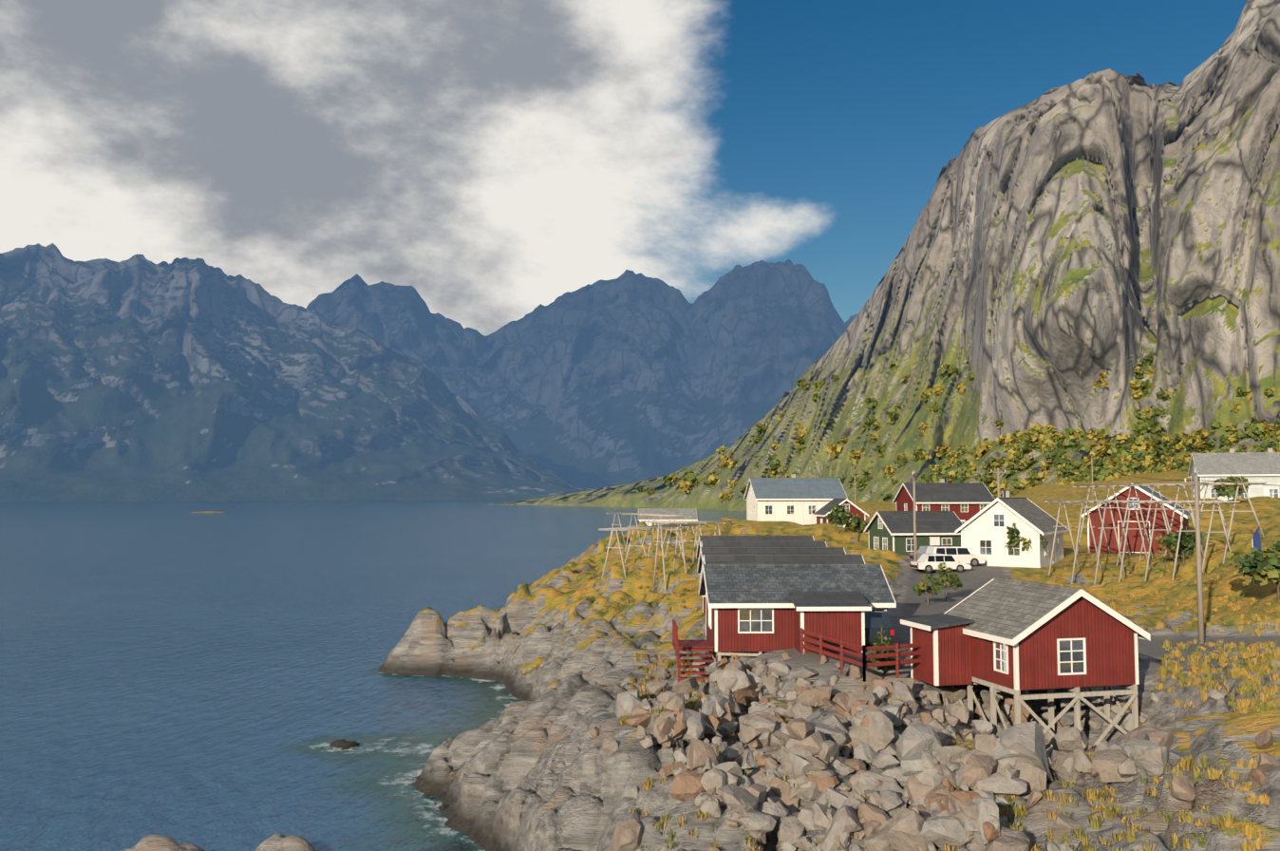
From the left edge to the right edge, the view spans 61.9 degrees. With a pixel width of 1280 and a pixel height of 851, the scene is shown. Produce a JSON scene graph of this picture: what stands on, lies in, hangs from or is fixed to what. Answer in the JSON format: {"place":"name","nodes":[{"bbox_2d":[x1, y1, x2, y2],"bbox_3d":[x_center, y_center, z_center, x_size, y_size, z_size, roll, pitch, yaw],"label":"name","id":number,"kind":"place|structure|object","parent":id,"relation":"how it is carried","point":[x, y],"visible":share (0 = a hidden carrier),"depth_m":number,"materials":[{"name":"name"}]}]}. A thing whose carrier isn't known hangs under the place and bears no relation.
{"place":"outdoors","nodes":[
{"label":"outdoors","id":0,"kind":"place"},
{"bbox_2d":[0,243,601,501],"bbox_3d":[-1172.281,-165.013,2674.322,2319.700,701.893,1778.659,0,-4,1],"label":"mountain","id":1,"kind":"structure","parent":0,"point":[138,378],"depth_m":2523.42,"materials":[{"name":"blue stone"}]},
{"bbox_2d":[0,500,746,850],"bbox_3d":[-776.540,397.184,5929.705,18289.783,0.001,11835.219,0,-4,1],"label":"sea water","id":2,"kind":"structure","parent":0,"point":[178,671],"depth_m":86.92,"materials":[{"name":"blue liquid"}]},
{"bbox_2d":[306,259,857,488],"bbox_3d":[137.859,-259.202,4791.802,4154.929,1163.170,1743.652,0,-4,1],"label":"mountain","id":3,"kind":"structure","parent":0,"point":[627,377],"depth_m":4791.33,"materials":[{"name":"blue stone"}]},
{"bbox_2d":[0,0,1246,336],"label":"sky","id":4,"kind":"structure","parent":0,"point":[495,160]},
{"bbox_2d":[120,470,1279,850],"bbox_3d":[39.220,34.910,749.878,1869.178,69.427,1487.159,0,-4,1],"label":"rocky shore","id":5,"kind":"structure","parent":0,"point":[536,767],"depth_m":47.03,"materials":[{"name":"grey stone"}]},
{"bbox_2d":[605,511,683,552],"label":"drying rack","id":6,"kind":"object","parent":5,"relation":"on","point":[649,515],"visible":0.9,"depth_m":119.03,"materials":[{"name":"grey wood"}]},
{"bbox_2d":[598,524,705,578],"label":"drying rack","id":7,"kind":"object","parent":5,"relation":"on","point":[637,528],"visible":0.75,"depth_m":85.19,"materials":[{"name":"grey wood"}]},
{"bbox_2d":[637,508,697,526],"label":"white boathouse","id":8,"kind":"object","parent":5,"relation":"on","point":[688,514],"visible":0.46,"depth_m":169.23,"materials":[{"name":"grey tile"}]},
{"bbox_2d":[646,520,731,593],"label":"drying rack","id":9,"kind":"object","parent":5,"relation":"on","point":[690,521],"visible":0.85,"depth_m":79.17,"materials":[{"name":"grey wood"}]},
{"bbox_2d":[696,535,814,559],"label":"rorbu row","id":10,"kind":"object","parent":5,"relation":"on","point":[756,537],"visible":0.06,"depth_m":73.25,"materials":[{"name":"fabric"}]},
{"bbox_2d":[697,540,827,561],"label":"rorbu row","id":11,"kind":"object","parent":5,"relation":"on","point":[762,543],"visible":0.15,"depth_m":67.20,"materials":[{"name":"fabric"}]},
{"bbox_2d":[696,546,846,614],"bbox_3d":[7.618,8.984,61.318,8.270,3.974,5.260,0,-4,-2],"label":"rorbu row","id":12,"kind":"object","parent":5,"relation":"on","point":[772,551],"visible":0.17,"depth_m":61.19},
{"bbox_2d":[699,554,865,580],"bbox_3d":[7.430,8.696,55.317,8.270,3.974,5.260,0,-4,-2],"label":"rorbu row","id":13,"kind":"object","parent":5,"relation":"on","point":[782,559],"visible":0.17,"depth_m":55.11,"materials":[{"name":"stone"}]},
{"bbox_2d":[743,473,847,525],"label":"white house","id":14,"kind":"structure","parent":5,"relation":"on","point":[800,500],"depth_m":145.27,"materials":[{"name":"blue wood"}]},
{"bbox_2d":[698,564,896,662],"bbox_3d":[7.042,9.180,49.260,8.270,5.523,5.260,0,-4,-2],"label":"cabin","id":15,"kind":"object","parent":5,"relation":"on","point":[749,607],"visible":0.62,"depth_m":47.53,"materials":[{"name":"wood"}]},
{"bbox_2d":[672,619,714,682],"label":"rorbu stairs","id":16,"kind":"structure","parent":15,"relation":"attached to","point":[678,646],"depth_m":47.12,"materials":[{"name":"red wood"}]},
{"bbox_2d":[788,591,871,653],"bbox_3d":[8.179,8.635,46.050,3.200,2.700,2.030,0,-4,-2],"label":"rorbu porch","id":17,"kind":"object","parent":15,"relation":"attached to","point":[838,615],"visible":0.83,"depth_m":45.39,"materials":[{"name":"red wood"}]},
{"bbox_2d":[615,652,1046,850],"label":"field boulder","id":18,"kind":"object","parent":5,"relation":"on","point":[916,801],"visible":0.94,"depth_m":33.30,"materials":[{"name":"grey stone"}]},
{"bbox_2d":[825,503,853,534],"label":"rowan tree","id":19,"kind":"object","parent":5,"relation":"on","point":[839,516],"visible":1,"depth_m":114.36,"materials":[{"name":"green plant"}]},
{"bbox_2d":[812,498,869,527],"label":"red house","id":20,"kind":"structure","parent":5,"relation":"on","point":[845,503],"depth_m":137.27,"materials":[{"name":"wood"}]},
{"bbox_2d":[852,474,857,504],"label":"utility pole","id":21,"kind":"object","parent":5,"relation":"on","point":[855,478],"visible":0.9,"depth_m":247.44,"materials":[{"name":"brown wood"}]},
{"bbox_2d":[845,512,868,541],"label":"birch tree","id":22,"kind":"object","parent":5,"relation":"on","point":[856,521],"visible":0.94,"depth_m":113.79,"materials":[{"name":"green plant"}]},
{"bbox_2d":[800,627,921,681],"bbox_3d":[9.820,9.145,43.317,4.694,1.330,5.534,1,-4,-17],"label":"red fence","id":23,"kind":"object","parent":5,"relation":"on","point":[863,664],"visible":0.83,"depth_m":41.08,"materials":[{"name":"red wood"}]},
{"bbox_2d":[864,607,895,643],"bbox_3d":[9.799,8.978,48.173,2.140,1.671,4.560,1,-4,-9],"label":"dark suv","id":24,"kind":"object","parent":5,"relation":"on","point":[875,619],"visible":0.29,"depth_m":46.14,"materials":[{"name":"blue paint"}]},
{"bbox_2d":[865,624,895,673],"bbox_3d":[9.754,8.932,42.740,1.352,1.926,1.294,0,-4,1],"label":"conifer tree","id":25,"kind":"object","parent":5,"relation":"on","point":[882,643],"visible":0.65,"depth_m":42.62,"materials":[{"name":"green plant"}]},
{"bbox_2d":[863,510,962,556],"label":"green house","id":26,"kind":"structure","parent":5,"relation":"on","point":[891,530],"depth_m":104.06,"materials":[{"name":"wood"}]},
{"bbox_2d":[911,470,917,570],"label":"utility pole","id":27,"kind":"object","parent":5,"relation":"on","point":[914,519],"visible":0.85,"depth_m":85.17,"materials":[{"name":"brown wood"}]},
{"bbox_2d":[909,545,931,559],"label":"parked car","id":28,"kind":"object","parent":5,"relation":"on","point":[921,550],"visible":0.06,"depth_m":90.99,"materials":[{"name":"grey paint"}]},
{"bbox_2d":[912,573,943,605],"bbox_3d":[17.243,9.982,64.311,1.894,2.095,1.696,1,-4,-11],"label":"tree","id":29,"kind":"object","parent":5,"relation":"on","point":[920,588],"visible":1,"depth_m":64.13,"materials":[{"name":"green plant"}]},
{"bbox_2d":[577,533,1279,850],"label":"grass tufts","id":30,"kind":"object","parent":5,"relation":"on","point":[1263,669],"visible":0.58,"depth_m":36.99,"materials":[{"name":"yellow plant"}]},
{"bbox_2d":[590,651,1279,850],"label":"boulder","id":31,"kind":"object","parent":5,"relation":"on","point":[627,836],"visible":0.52,"depth_m":28.39,"materials":[{"name":"grey stone"}]},
{"bbox_2d":[909,553,971,572],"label":"parked car","id":32,"kind":"object","parent":5,"relation":"on","point":[927,562],"visible":0.92,"depth_m":83.16,"materials":[{"name":"white paint"}]},
{"bbox_2d":[892,478,995,524],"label":"tall red house","id":33,"kind":"structure","parent":5,"relation":"on","point":[965,501],"depth_m":145.36,"materials":[{"name":"wood"}]},
{"bbox_2d":[930,562,962,600],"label":"small tree","id":34,"kind":"object","parent":5,"relation":"on","point":[952,580],"visible":0.98,"depth_m":66.82,"materials":[{"name":"green plant"}]},
{"bbox_2d":[924,545,985,566],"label":"parked car","id":35,"kind":"object","parent":5,"relation":"on","point":[963,555],"visible":0.56,"depth_m":86.16,"materials":[{"name":"white paint"}]},
{"bbox_2d":[636,352,1279,502],"bbox_3d":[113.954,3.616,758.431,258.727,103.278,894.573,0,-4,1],"label":"slope shrubs","id":36,"kind":"object","parent":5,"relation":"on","point":[1122,451],"visible":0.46,"depth_m":417.07,"materials":[{"name":"green plant"}]},
{"bbox_2d":[990,468,1006,497],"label":"utility pole","id":37,"kind":"object","parent":5,"relation":"on","point":[998,477],"visible":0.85,"depth_m":88.17,"materials":[{"name":"grey wood"}]},
{"bbox_2d":[954,490,1069,567],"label":"white tiled house","id":38,"kind":"structure","parent":5,"relation":"on","point":[984,534],"depth_m":86.77,"materials":[{"name":"wood"}]},
{"bbox_2d":[1004,522,1048,551],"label":"birch tree","id":39,"kind":"object","parent":5,"relation":"on","point":[1013,538],"visible":0.5,"depth_m":85.34,"materials":[{"name":"green plant"}]},
{"bbox_2d":[944,577,1150,748],"bbox_3d":[15.149,9.429,40.649,5.660,6.839,5.570,1,-4,-14],"label":"cabin","id":40,"kind":"object","parent":5,"relation":"on","point":[1025,636],"visible":0.83,"depth_m":38.56,"materials":[{"name":"red wood"}]},
{"bbox_2d":[900,613,974,685],"bbox_3d":[11.487,8.654,41.310,1.830,2.450,2.400,1,-4,-14],"label":"cabin","id":41,"kind":"object","parent":40,"relation":"attached to","point":[945,649],"visible":0.98,"depth_m":40.51,"materials":[{"name":"red wood"}]},
{"bbox_2d":[994,691,1173,782],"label":"boulders","id":42,"kind":"object","parent":5,"relation":"on","point":[1128,760],"visible":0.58,"depth_m":30.85,"materials":[{"name":"grey stone"}]},
{"bbox_2d":[1090,451,1093,505],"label":"utility pole","id":43,"kind":"object","parent":5,"relation":"on","point":[1092,478],"visible":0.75,"depth_m":174.28,"materials":[{"name":"brown wood"}]},
{"bbox_2d":[1081,482,1190,554],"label":"red barn","id":44,"kind":"structure","parent":5,"relation":"on","point":[1134,536],"depth_m":92.90,"materials":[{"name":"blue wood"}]},
{"bbox_2d":[1041,499,1240,583],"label":"drying rack","id":45,"kind":"structure","parent":5,"relation":"on","point":[1139,528],"depth_m":75.58,"materials":[{"name":"grey wood"}]},
{"bbox_2d":[1072,482,1266,565],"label":"drying rack","id":46,"kind":"structure","parent":5,"relation":"on","point":[1163,508],"depth_m":81.79,"materials":[{"name":"grey wood"}]},
{"bbox_2d":[1154,527,1204,565],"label":"bush","id":47,"kind":"object","parent":5,"relation":"on","point":[1169,540],"visible":0.94,"depth_m":72.58,"materials":[{"name":"green plant"}]},
{"bbox_2d":[1183,475,1209,643],"bbox_3d":[25.139,6.263,47.977,1.500,8.000,0.260,1,-4,-21],"label":"utility pole","id":48,"kind":"object","parent":5,"relation":"on","point":[1200,613],"visible":0.88,"depth_m":47.93,"materials":[{"name":"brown wood"}]},
{"bbox_2d":[1213,474,1249,507],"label":"tree","id":49,"kind":"object","parent":5,"relation":"on","point":[1228,491],"visible":0.83,"depth_m":115.84,"materials":[{"name":"green plant"}]},
{"bbox_2d":[1187,448,1279,500],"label":"house","id":50,"kind":"structure","parent":5,"relation":"on","point":[1257,466],"depth_m":145.07,"materials":[{"name":"wood"}]},
{"bbox_2d":[1225,540,1279,600],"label":"bush","id":51,"kind":"object","parent":5,"relation":"on","point":[1262,567],"visible":0.98,"depth_m":53.51,"materials":[{"name":"green plant"}]},
{"bbox_2d":[1251,526,1261,585],"bbox_3d":[34.713,7.531,59.984,0.665,3.700,0.060,1,-4,-18],"label":"feather banner","id":52,"kind":"object","parent":5,"relation":"on","point":[1256,540],"visible":0.46,"depth_m":60.06,"materials":[{"name":"blue fabric"}]},
{"bbox_2d":[489,0,1279,511],"bbox_3d":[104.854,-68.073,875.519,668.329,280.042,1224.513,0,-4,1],"label":"mountain","id":53,"kind":"structure","parent":0,"point":[1063,247],"depth_m":456.47,"materials":[{"name":"grey stone"}]},
{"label":"power line","id":54,"kind":"object","parent":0,"visible":0},
{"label":"power line","id":55,"kind":"object","parent":54,"relation":"attached to","visible":0},
{"bbox_2d":[1091,453,1193,480],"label":"power line","id":56,"kind":"object","parent":55,"relation":"attached to","point":[1152,479],"visible":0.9,"depth_m":66.96,"materials":[{"name":"black rubber"}]},
{"bbox_2d":[1198,479,1279,486],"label":"power line","id":57,"kind":"object","parent":56,"relation":"attached to","point":[1239,482],"visible":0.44,"depth_m":47.19,"materials":[{"name":"black rubber"}]}
]}

